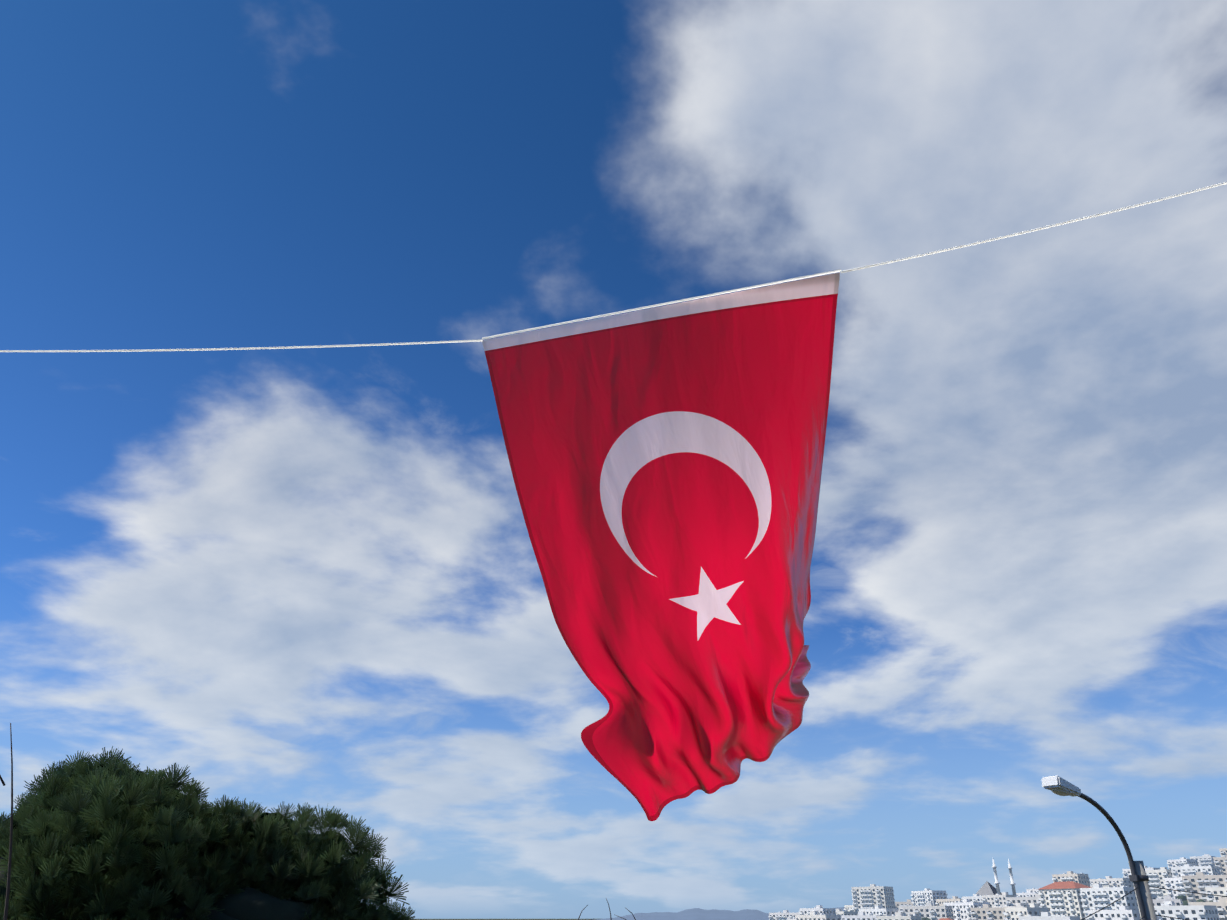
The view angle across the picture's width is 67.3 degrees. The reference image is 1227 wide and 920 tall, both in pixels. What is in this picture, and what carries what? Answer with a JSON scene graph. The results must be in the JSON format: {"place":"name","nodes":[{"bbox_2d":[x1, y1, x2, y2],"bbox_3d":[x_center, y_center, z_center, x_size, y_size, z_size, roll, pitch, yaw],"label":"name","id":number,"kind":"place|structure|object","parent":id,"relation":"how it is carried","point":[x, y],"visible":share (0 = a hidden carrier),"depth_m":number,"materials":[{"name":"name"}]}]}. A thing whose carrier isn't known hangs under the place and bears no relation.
{"place":"outdoors","nodes":[
{"label":"outdoors","id":0,"kind":"place"},
{"bbox_2d":[413,919,595,919],"bbox_3d":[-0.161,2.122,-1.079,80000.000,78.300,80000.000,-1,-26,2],"label":"terrain","id":1,"kind":"structure","parent":0,"point":[504,919],"depth_m":21380.63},
{"bbox_2d":[0,746,415,919],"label":"tree","id":2,"kind":"object","parent":1,"relation":"on","point":[111,837],"visible":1,"depth_m":9.03,"materials":[{"name":"green plant"}]},
{"bbox_2d":[0,723,635,919],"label":"bare twigs","id":3,"kind":"object","parent":1,"relation":"on","point":[9,872],"visible":1,"depth_m":4.00,"materials":[{"name":"brown plant"}]},
{"bbox_2d":[976,859,1015,895],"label":"mosque minarets","id":4,"kind":"object","parent":1,"relation":"on","point":[987,888],"visible":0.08,"depth_m":744.66,"materials":[{"name":"paint"}]},
{"bbox_2d":[768,848,1226,919],"bbox_3d":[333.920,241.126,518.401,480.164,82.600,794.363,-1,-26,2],"label":"town buildings","id":5,"kind":"structure","parent":1,"relation":"on","point":[1070,895],"depth_m":579.09,"materials":[{"name":"paint"}]},
{"bbox_2d":[922,895,1212,919],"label":"town trees","id":6,"kind":"object","parent":1,"relation":"on","point":[1184,899],"depth_m":564.79,"materials":[{"name":"green plant"}]},
{"bbox_2d":[1041,775,1156,919],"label":"street lamp","id":7,"kind":"object","parent":1,"relation":"on","point":[1060,786],"visible":1,"depth_m":14.29,"materials":[{"name":"metal"}]},
{"bbox_2d":[1081,886,1226,919],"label":"pole cables","id":8,"kind":"object","parent":7,"relation":"attached to","point":[1156,915],"visible":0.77,"depth_m":14.52,"materials":[{"name":"black plastic"}]},
{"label":"rope posts","id":9,"kind":"object","parent":1,"relation":"on","visible":0},
{"bbox_2d":[0,182,1226,351],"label":"flag rope","id":10,"kind":"object","parent":9,"relation":"attached to","point":[877,264],"visible":1,"depth_m":4.95,"materials":[{"name":"white fabric"}]},
{"bbox_2d":[482,273,839,820],"bbox_3d":[0.298,0.718,5.380,2.046,2.444,2.664,-1,-26,2],"label":"flag","id":11,"kind":"object","parent":10,"relation":"hanging from","point":[666,462],"visible":1,"depth_m":5.15,"materials":[{"name":"red fabric"}]},
{"bbox_2d":[0,0,1226,918],"label":"sky","id":12,"kind":"structure","parent":0,"point":[313,576],"materials":[{"name":"blue"}]},
{"bbox_2d":[596,907,844,919],"bbox_3d":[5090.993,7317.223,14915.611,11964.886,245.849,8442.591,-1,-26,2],"label":"mountain ridge","id":13,"kind":"structure","parent":0,"point":[711,914],"depth_m":14128.83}
]}

